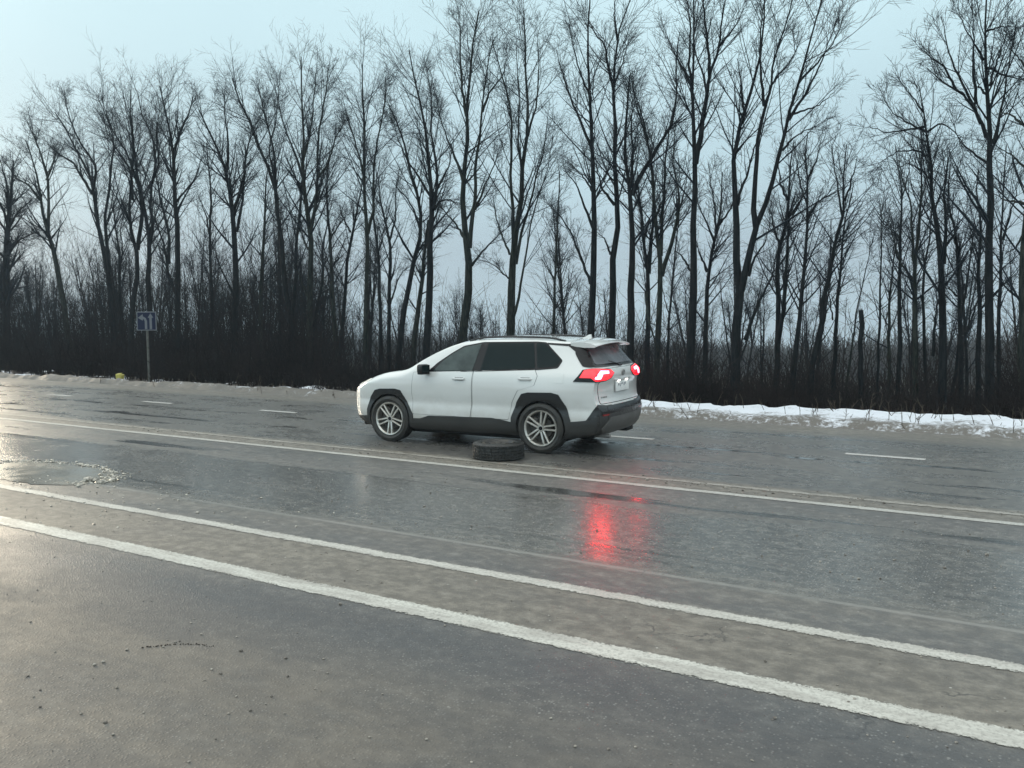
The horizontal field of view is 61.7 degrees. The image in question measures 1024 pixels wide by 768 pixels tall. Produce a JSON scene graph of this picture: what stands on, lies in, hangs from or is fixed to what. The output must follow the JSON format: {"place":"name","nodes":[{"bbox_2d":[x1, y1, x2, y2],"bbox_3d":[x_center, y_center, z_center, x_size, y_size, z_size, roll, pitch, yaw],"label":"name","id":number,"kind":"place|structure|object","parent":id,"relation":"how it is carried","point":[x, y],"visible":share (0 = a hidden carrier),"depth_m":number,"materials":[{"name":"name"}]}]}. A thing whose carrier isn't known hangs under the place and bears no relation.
{"place":"outdoors","nodes":[
{"label":"outdoors","id":0,"kind":"place"},
{"bbox_2d":[8,359,1007,396],"bbox_3d":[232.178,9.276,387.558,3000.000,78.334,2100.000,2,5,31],"label":"ground","id":1,"kind":"structure","parent":0,"point":[13,372],"depth_m":31.67,"materials":[{"name":"brown soil"}]},
{"bbox_2d":[1,246,47,339],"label":"tree","id":2,"kind":"object","parent":1,"relation":"on","point":[25,280],"visible":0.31,"depth_m":50.85,"materials":[{"name":"black plant"}]},
{"bbox_2d":[0,142,56,353],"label":"tree","id":3,"kind":"object","parent":1,"relation":"on","point":[10,244],"visible":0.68,"depth_m":44.12,"materials":[{"name":"black plant"}]},
{"bbox_2d":[19,247,58,348],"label":"tree","id":4,"kind":"object","parent":1,"relation":"on","point":[36,289],"visible":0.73,"depth_m":48.05,"materials":[{"name":"black plant"}]},
{"bbox_2d":[0,97,86,355],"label":"tree","id":5,"kind":"object","parent":1,"relation":"on","point":[39,196],"visible":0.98,"depth_m":40.88,"materials":[{"name":"grey plant"}]},
{"bbox_2d":[28,256,71,355],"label":"tree","id":6,"kind":"object","parent":1,"relation":"on","point":[51,298],"visible":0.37,"depth_m":52.70,"materials":[{"name":"black plant"}]},
{"bbox_2d":[47,246,106,324],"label":"tree","id":7,"kind":"object","parent":1,"relation":"on","point":[71,259],"visible":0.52,"depth_m":52.53,"materials":[{"name":"black plant"}]},
{"bbox_2d":[11,28,155,360],"bbox_3d":[-19.910,-7.736,40.117,10.452,15.780,5.536,2,5,31],"label":"tree","id":8,"kind":"object","parent":1,"relation":"on","point":[105,218],"visible":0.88,"depth_m":39.50,"materials":[{"name":"black plant"}]},
{"bbox_2d":[81,231,128,335],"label":"tree","id":9,"kind":"object","parent":1,"relation":"on","point":[100,271],"visible":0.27,"depth_m":56.58,"materials":[{"name":"black plant"}]},
{"bbox_2d":[92,176,143,357],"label":"tree","id":10,"kind":"object","parent":1,"relation":"on","point":[120,253],"visible":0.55,"depth_m":41.45,"materials":[{"name":"black plant"}]},
{"bbox_2d":[68,63,200,356],"bbox_3d":[-17.458,-6.928,37.959,7.383,14.372,5.329,2,5,31],"label":"tree","id":11,"kind":"object","parent":1,"relation":"on","point":[137,243],"visible":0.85,"depth_m":37.07,"materials":[{"name":"black plant"}]},
{"bbox_2d":[113,251,159,348],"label":"tree","id":12,"kind":"object","parent":1,"relation":"on","point":[141,294],"visible":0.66,"depth_m":41.64,"materials":[{"name":"black plant"}]},
{"bbox_2d":[136,312,156,381],"bbox_3d":[-11.576,-1.059,27.237,0.600,2.480,0.087,-1,5,-7],"label":"road sign","id":13,"kind":"object","parent":1,"relation":"on","point":[146,321],"visible":0.95,"depth_m":27.14,"materials":[{"name":"blue"}]},
{"bbox_2d":[91,46,202,358],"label":"tree","id":14,"kind":"object","parent":1,"relation":"on","point":[149,253],"visible":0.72,"depth_m":37.24,"materials":[{"name":"black plant"}]},
{"bbox_2d":[145,230,181,332],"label":"tree","id":15,"kind":"object","parent":1,"relation":"on","point":[159,281],"visible":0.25,"depth_m":59.12,"materials":[{"name":"black plant"}]},
{"bbox_2d":[114,54,215,354],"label":"tree","id":16,"kind":"object","parent":1,"relation":"on","point":[173,170],"visible":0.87,"depth_m":36.32,"materials":[{"name":"black plant"}]},
{"bbox_2d":[153,259,195,351],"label":"tree","id":17,"kind":"object","parent":1,"relation":"on","point":[182,293],"visible":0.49,"depth_m":40.80,"materials":[{"name":"black plant"}]},
{"bbox_2d":[172,222,225,339],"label":"tree","id":18,"kind":"object","parent":1,"relation":"on","point":[190,266],"visible":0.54,"depth_m":43.81,"materials":[{"name":"black plant"}]},
{"bbox_2d":[178,138,247,351],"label":"tree","id":19,"kind":"object","parent":1,"relation":"on","point":[210,242],"visible":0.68,"depth_m":38.04,"materials":[{"name":"black plant"}]},
{"bbox_2d":[173,68,282,367],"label":"tree","id":20,"kind":"object","parent":1,"relation":"on","point":[231,185],"visible":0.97,"depth_m":34.03,"materials":[{"name":"black plant"}]},
{"bbox_2d":[245,257,277,338],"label":"tree","id":21,"kind":"object","parent":1,"relation":"on","point":[265,299],"visible":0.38,"depth_m":40.82,"materials":[{"name":"black plant"}]},
{"bbox_2d":[187,17,356,353],"bbox_3d":[-8.875,-7.022,33.981,8.935,14.866,5.469,2,5,31],"label":"tree","id":22,"kind":"object","parent":1,"relation":"on","point":[274,177],"visible":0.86,"depth_m":33.39,"materials":[{"name":"black plant"}]},
{"bbox_2d":[243,183,306,350],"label":"tree","id":23,"kind":"object","parent":1,"relation":"on","point":[279,265],"visible":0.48,"depth_m":37.80,"materials":[{"name":"black plant"}]},
{"bbox_2d":[240,144,318,363],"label":"tree","id":24,"kind":"object","parent":1,"relation":"on","point":[264,239],"visible":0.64,"depth_m":36.28,"materials":[{"name":"grey plant"}]},
{"bbox_2d":[258,194,311,347],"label":"tree","id":25,"kind":"object","parent":1,"relation":"on","point":[286,254],"visible":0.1,"depth_m":46.07,"materials":[{"name":"black plant"}]},
{"bbox_2d":[276,238,327,323],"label":"tree","id":26,"kind":"object","parent":1,"relation":"on","point":[301,266],"visible":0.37,"depth_m":38.25,"materials":[{"name":"black plant"}]},
{"bbox_2d":[249,23,378,369],"bbox_3d":[-7.358,-6.595,32.012,4.149,14.389,5.046,-4,6,-38],"label":"tree","id":27,"kind":"object","parent":1,"relation":"on","point":[307,220],"visible":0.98,"depth_m":32.01,"materials":[{"name":"grey plant"}]},
{"bbox_2d":[299,261,347,361],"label":"tree","id":28,"kind":"object","parent":1,"relation":"on","point":[323,311],"visible":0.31,"depth_m":36.21,"materials":[{"name":"black plant"}]},
{"bbox_2d":[290,120,363,368],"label":"tree","id":29,"kind":"object","parent":1,"relation":"on","point":[330,263],"visible":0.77,"depth_m":32.64,"materials":[{"name":"grey plant"}]},
{"bbox_2d":[304,189,354,354],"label":"tree","id":30,"kind":"object","parent":1,"relation":"on","point":[322,278],"visible":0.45,"depth_m":33.96,"materials":[{"name":"black plant"}]},
{"bbox_2d":[326,263,359,369],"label":"tree","id":31,"kind":"object","parent":1,"relation":"on","point":[337,284],"visible":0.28,"depth_m":46.38,"materials":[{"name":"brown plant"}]},
{"bbox_2d":[315,142,394,368],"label":"tree","id":32,"kind":"object","parent":1,"relation":"on","point":[346,280],"visible":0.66,"depth_m":33.09,"materials":[{"name":"black plant"}]},
{"bbox_2d":[346,219,384,362],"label":"tree","id":33,"kind":"object","parent":1,"relation":"on","point":[370,321],"visible":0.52,"depth_m":37.24,"materials":[{"name":"black plant"}]},
{"bbox_2d":[307,8,428,375],"bbox_3d":[-5.065,-6.322,30.850,4.718,14.091,4.403,0,5,8],"label":"tree","id":34,"kind":"object","parent":1,"relation":"on","point":[363,169],"visible":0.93,"depth_m":30.67,"materials":[{"name":"grey plant"}]},
{"bbox_2d":[343,133,407,372],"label":"tree","id":35,"kind":"object","parent":1,"relation":"on","point":[377,249],"visible":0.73,"depth_m":32.62,"materials":[{"name":"black plant"}]},
{"bbox_2d":[350,212,402,365],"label":"tree","id":36,"kind":"object","parent":1,"relation":"on","point":[371,290],"visible":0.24,"depth_m":46.44,"materials":[{"name":"black plant"}]},
{"bbox_2d":[352,156,418,371],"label":"tree","id":37,"kind":"object","parent":1,"relation":"on","point":[390,277],"visible":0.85,"depth_m":31.85,"materials":[{"name":"black plant"}]},
{"bbox_2d":[368,281,417,361],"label":"tree","id":38,"kind":"object","parent":1,"relation":"on","point":[399,310],"visible":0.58,"depth_m":35.41,"materials":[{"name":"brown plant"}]},
{"bbox_2d":[367,77,453,370],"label":"tree","id":39,"kind":"object","parent":1,"relation":"on","point":[419,221],"visible":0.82,"depth_m":30.33,"materials":[{"name":"black plant"}]},
{"bbox_2d":[401,203,451,367],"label":"tree","id":40,"kind":"object","parent":1,"relation":"on","point":[422,274],"visible":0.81,"depth_m":30.48,"materials":[{"name":"grey plant"}]},
{"bbox_2d":[363,10,494,360],"bbox_3d":[-3.147,-5.857,29.684,4.474,13.433,3.997,1,5,17],"label":"tree","id":41,"kind":"object","parent":1,"relation":"on","point":[432,198],"visible":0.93,"depth_m":29.26,"materials":[{"name":"black plant"}]},
{"bbox_2d":[436,273,472,344],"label":"tree","id":42,"kind":"object","parent":1,"relation":"on","point":[461,294],"visible":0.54,"depth_m":58.33,"materials":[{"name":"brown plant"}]},
{"bbox_2d":[434,282,478,343],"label":"tree","id":43,"kind":"object","parent":1,"relation":"on","point":[470,326],"visible":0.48,"depth_m":36.83,"materials":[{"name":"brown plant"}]},
{"bbox_2d":[418,0,546,342],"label":"tree","id":44,"kind":"object","parent":1,"relation":"on","point":[466,236],"visible":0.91,"depth_m":28.29,"materials":[{"name":"grey plant"}]},
{"bbox_2d":[468,295,500,340],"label":"tree","id":45,"kind":"object","parent":1,"relation":"on","point":[482,318],"visible":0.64,"depth_m":38.82,"materials":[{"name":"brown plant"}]},
{"bbox_2d":[0,103,1023,417],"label":"thicket","id":46,"kind":"object","parent":1,"relation":"on","point":[822,393],"visible":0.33,"depth_m":32.35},
{"bbox_2d":[0,325,1023,418],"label":"undergrowth","id":47,"kind":"object","parent":1,"relation":"on","point":[270,379],"visible":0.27,"depth_m":25.73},
{"bbox_2d":[0,370,1023,438],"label":"snow","id":48,"kind":"structure","parent":1,"relation":"on","point":[795,415],"depth_m":16.33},
{"bbox_2d":[6,369,1022,432],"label":"dry weeds","id":49,"kind":"object","parent":1,"relation":"on","point":[917,418],"visible":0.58,"depth_m":16.61,"materials":[{"name":"brown"}]},
{"bbox_2d":[23,311,1017,385],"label":"wood","id":50,"kind":"object","parent":1,"relation":"on","point":[971,345],"visible":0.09,"depth_m":103.03,"materials":[{"name":"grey plant"}]},
{"bbox_2d":[437,0,607,335],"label":"tree","id":51,"kind":"object","parent":1,"relation":"on","point":[512,307],"visible":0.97,"depth_m":27.28,"materials":[{"name":"grey plant"}]},
{"bbox_2d":[517,140,583,333],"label":"tree","id":52,"kind":"object","parent":1,"relation":"on","point":[555,264],"visible":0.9,"depth_m":30.32,"materials":[{"name":"grey plant"}]},
{"bbox_2d":[519,184,588,333],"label":"tree","id":53,"kind":"object","parent":1,"relation":"on","point":[559,274],"visible":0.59,"depth_m":31.85,"materials":[{"name":"black plant"}]},
{"bbox_2d":[532,0,652,337],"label":"tree","id":54,"kind":"object","parent":1,"relation":"on","point":[591,277],"visible":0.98,"depth_m":26.16,"materials":[{"name":"black plant"}]},
{"bbox_2d":[572,261,615,337],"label":"tree","id":55,"kind":"object","parent":1,"relation":"on","point":[582,296],"visible":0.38,"depth_m":45.30,"materials":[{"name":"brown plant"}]},
{"bbox_2d":[551,0,676,338],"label":"tree","id":56,"kind":"object","parent":1,"relation":"on","point":[612,304],"visible":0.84,"depth_m":26.03,"materials":[{"name":"black plant"}]},
{"bbox_2d":[572,27,714,390],"bbox_3d":[3.969,-4.673,25.305,4.154,11.630,3.489,2,5,31],"label":"tree","id":57,"kind":"object","parent":1,"relation":"on","point":[661,266],"visible":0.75,"depth_m":24.94,"materials":[{"name":"grey plant"}]},
{"bbox_2d":[564,0,723,362],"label":"tree","id":58,"kind":"object","parent":1,"relation":"on","point":[629,179],"visible":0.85,"depth_m":24.91,"materials":[{"name":"black plant"}]},
{"bbox_2d":[616,119,677,388],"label":"tree","id":59,"kind":"object","parent":1,"relation":"on","point":[647,261],"visible":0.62,"depth_m":25.67,"materials":[{"name":"black plant"}]},
{"bbox_2d":[656,179,705,382],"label":"tree","id":60,"kind":"object","parent":1,"relation":"on","point":[671,293],"visible":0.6,"depth_m":27.62,"materials":[{"name":"black plant"}]},
{"bbox_2d":[651,242,715,362],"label":"tree","id":61,"kind":"object","parent":1,"relation":"on","point":[680,317],"visible":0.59,"depth_m":34.35,"materials":[{"name":"black plant"}]},
{"bbox_2d":[622,0,764,385],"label":"tree","id":62,"kind":"object","parent":1,"relation":"on","point":[696,149],"visible":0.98,"depth_m":23.73,"materials":[{"name":"black plant"}]},
{"bbox_2d":[681,302,723,380],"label":"tree","id":63,"kind":"object","parent":1,"relation":"on","point":[709,332],"visible":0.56,"depth_m":35.10,"materials":[{"name":"black plant"}]},
{"bbox_2d":[672,152,762,386],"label":"tree","id":64,"kind":"object","parent":1,"relation":"on","point":[719,222],"visible":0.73,"depth_m":25.36,"materials":[{"name":"black plant"}]},
{"bbox_2d":[712,270,756,387],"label":"tree","id":65,"kind":"object","parent":1,"relation":"on","point":[729,318],"visible":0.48,"depth_m":34.73,"materials":[{"name":"black plant"}]},
{"bbox_2d":[710,237,770,366],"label":"tree","id":66,"kind":"object","parent":1,"relation":"on","point":[726,327],"visible":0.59,"depth_m":30.36,"materials":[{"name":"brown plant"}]},
{"bbox_2d":[730,277,775,377],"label":"tree","id":67,"kind":"object","parent":1,"relation":"on","point":[757,313],"visible":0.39,"depth_m":42.34,"materials":[{"name":"black plant"}]},
{"bbox_2d":[731,278,781,381],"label":"tree","id":68,"kind":"object","parent":1,"relation":"on","point":[763,341],"visible":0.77,"depth_m":27.78,"materials":[{"name":"black plant"}]},
{"bbox_2d":[727,98,857,389],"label":"tree","id":69,"kind":"object","parent":1,"relation":"on","point":[781,303],"visible":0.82,"depth_m":23.95,"materials":[{"name":"black plant"}]},
{"bbox_2d":[775,304,816,382],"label":"tree","id":70,"kind":"object","parent":1,"relation":"on","point":[790,320],"visible":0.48,"depth_m":40.97,"materials":[{"name":"black plant"}]},
{"bbox_2d":[687,0,910,390],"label":"tree","id":71,"kind":"object","parent":1,"relation":"on","point":[740,278],"visible":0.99,"depth_m":22.54,"materials":[{"name":"black plant"}]},
{"bbox_2d":[755,116,849,397],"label":"tree","id":72,"kind":"object","parent":1,"relation":"on","point":[804,284],"visible":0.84,"depth_m":23.42,"materials":[{"name":"black plant"}]},
{"bbox_2d":[786,271,831,366],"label":"tree","id":73,"kind":"object","parent":1,"relation":"on","point":[805,312],"visible":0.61,"depth_m":40.78,"materials":[{"name":"black plant"}]},
{"bbox_2d":[798,234,856,388],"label":"tree","id":74,"kind":"object","parent":1,"relation":"on","point":[826,301],"visible":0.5,"depth_m":27.03,"materials":[{"name":"black plant"}]},
{"bbox_2d":[792,109,891,394],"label":"tree","id":75,"kind":"object","parent":1,"relation":"on","point":[814,355],"visible":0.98,"depth_m":22.52,"materials":[{"name":"black plant"}]},
{"bbox_2d":[816,161,886,401],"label":"tree","id":76,"kind":"object","parent":1,"relation":"on","point":[834,363],"visible":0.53,"depth_m":24.11,"materials":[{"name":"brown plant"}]},
{"bbox_2d":[858,308,866,401],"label":"dead tree","id":77,"kind":"object","parent":1,"relation":"on","point":[860,349],"visible":0.77,"depth_m":22.46,"materials":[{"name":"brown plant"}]},
{"bbox_2d":[834,207,895,396],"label":"tree","id":78,"kind":"object","parent":1,"relation":"on","point":[854,332],"visible":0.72,"depth_m":25.21,"materials":[{"name":"grey plant"}]},
{"bbox_2d":[826,196,915,396],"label":"tree","id":79,"kind":"object","parent":1,"relation":"on","point":[889,325],"visible":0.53,"depth_m":23.72,"materials":[{"name":"grey plant"}]},
{"bbox_2d":[860,169,910,404],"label":"tree","id":80,"kind":"object","parent":1,"relation":"on","point":[879,333],"visible":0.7,"depth_m":23.20,"materials":[{"name":"black plant"}]},
{"bbox_2d":[864,92,935,401],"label":"tree","id":81,"kind":"object","parent":1,"relation":"on","point":[899,321],"visible":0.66,"depth_m":22.29,"materials":[{"name":"black plant"}]},
{"bbox_2d":[876,282,929,372],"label":"tree","id":82,"kind":"object","parent":1,"relation":"on","point":[905,317],"visible":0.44,"depth_m":30.58,"materials":[{"name":"black plant"}]},
{"bbox_2d":[883,226,937,385],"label":"tree","id":83,"kind":"object","parent":1,"relation":"on","point":[911,343],"visible":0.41,"depth_m":26.63,"materials":[{"name":"black plant"}]},
{"bbox_2d":[844,51,983,408],"bbox_3d":[10.027,-3.318,21.366,3.345,9.455,2.893,2,5,31],"label":"tree","id":84,"kind":"object","parent":1,"relation":"on","point":[942,255],"visible":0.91,"depth_m":21.14,"materials":[{"name":"black plant"}]},
{"bbox_2d":[889,155,957,404],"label":"tree","id":85,"kind":"object","parent":1,"relation":"on","point":[923,318],"visible":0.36,"depth_m":23.07,"materials":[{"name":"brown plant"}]},
{"bbox_2d":[869,109,996,406],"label":"tree","id":86,"kind":"object","parent":1,"relation":"on","point":[914,282],"visible":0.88,"depth_m":21.57,"materials":[{"name":"grey plant"}]},
{"bbox_2d":[925,210,978,398],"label":"tree","id":87,"kind":"object","parent":1,"relation":"on","point":[966,284],"visible":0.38,"depth_m":25.06,"materials":[{"name":"black plant"}]},
{"bbox_2d":[922,265,984,375],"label":"tree","id":88,"kind":"object","parent":1,"relation":"on","point":[953,332],"visible":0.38,"depth_m":32.69,"materials":[{"name":"black plant"}]},
{"bbox_2d":[898,0,1023,404],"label":"tree","id":89,"kind":"object","parent":1,"relation":"on","point":[989,332],"visible":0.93,"depth_m":19.82,"materials":[{"name":"black plant"}]},
{"bbox_2d":[918,152,1005,408],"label":"tree","id":90,"kind":"object","parent":1,"relation":"on","point":[958,295],"visible":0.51,"depth_m":21.74,"materials":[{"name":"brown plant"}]},
{"bbox_2d":[928,223,998,402],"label":"tree","id":91,"kind":"object","parent":1,"relation":"on","point":[965,334],"visible":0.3,"depth_m":26.67,"materials":[{"name":"black plant"}]},
{"bbox_2d":[947,244,998,359],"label":"tree","id":92,"kind":"object","parent":1,"relation":"on","point":[967,308],"visible":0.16,"depth_m":35.73,"materials":[{"name":"black plant"}]},
{"bbox_2d":[953,125,1018,407],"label":"tree","id":93,"kind":"object","parent":1,"relation":"on","point":[980,306],"visible":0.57,"depth_m":21.24,"materials":[{"name":"black plant"}]},
{"bbox_2d":[953,102,1023,398],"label":"tree","id":94,"kind":"object","parent":1,"relation":"on","point":[999,302],"visible":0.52,"depth_m":21.38,"materials":[{"name":"black plant"}]},
{"bbox_2d":[959,8,1023,406],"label":"tree","id":95,"kind":"object","parent":1,"relation":"on","point":[1019,296],"visible":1,"depth_m":18.41,"materials":[{"name":"grey plant"}]},
{"bbox_2d":[994,228,1020,346],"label":"tree","id":96,"kind":"object","parent":1,"relation":"on","point":[1013,306],"visible":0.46,"depth_m":29.72,"materials":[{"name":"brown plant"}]},
{"bbox_2d":[0,378,1023,767],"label":"road","id":97,"kind":"structure","parent":0,"point":[486,698],"depth_m":6.17,"materials":[{"name":"asphalt"}]},
{"bbox_2d":[0,461,114,484],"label":"puddle","id":98,"kind":"object","parent":97,"relation":"on","point":[33,472],"visible":0.99,"depth_m":10.98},
{"bbox_2d":[0,459,356,527],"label":"slush","id":99,"kind":"object","parent":97,"relation":"on","point":[112,478],"visible":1,"depth_m":10.56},
{"bbox_2d":[472,438,524,460],"bbox_3d":[-0.189,0.920,12.041,0.729,0.229,0.729,1,5,14],"label":"tire","id":100,"kind":"object","parent":97,"relation":"on","point":[499,449],"visible":1,"depth_m":11.76,"materials":[{"name":"rubber"}]},
{"bbox_2d":[357,334,640,453],"bbox_3d":[-0.317,0.048,13.737,4.599,1.707,2.213,2,5,29],"label":"parked car","id":101,"kind":"object","parent":97,"relation":"on","point":[541,393],"visible":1,"depth_m":12.69,"materials":[{"name":"white paint"}]},
{"bbox_2d":[0,516,1023,749],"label":"road marking","id":102,"kind":"object","parent":97,"relation":"on","point":[999,735],"visible":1,"depth_m":5.11,"materials":[{"name":"white paint"}]},
{"bbox_2d":[0,484,1023,671],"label":"road marking","id":103,"kind":"object","parent":97,"relation":"on","point":[942,654],"visible":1,"depth_m":6.16,"materials":[{"name":"paint"}]},
{"bbox_2d":[0,417,1023,525],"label":"road marking","id":104,"kind":"object","parent":97,"relation":"on","point":[849,506],"visible":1,"depth_m":10.33,"materials":[{"name":"paint"}]},
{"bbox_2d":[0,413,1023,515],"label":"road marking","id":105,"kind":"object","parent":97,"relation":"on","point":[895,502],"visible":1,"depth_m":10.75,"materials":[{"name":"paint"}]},
{"bbox_2d":[0,0,1023,350],"label":"sky","id":106,"kind":"structure","parent":0,"point":[50,38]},
{"bbox_2d":[6,426,1023,767],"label":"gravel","id":107,"kind":"structure","parent":0,"point":[462,600],"depth_m":7.04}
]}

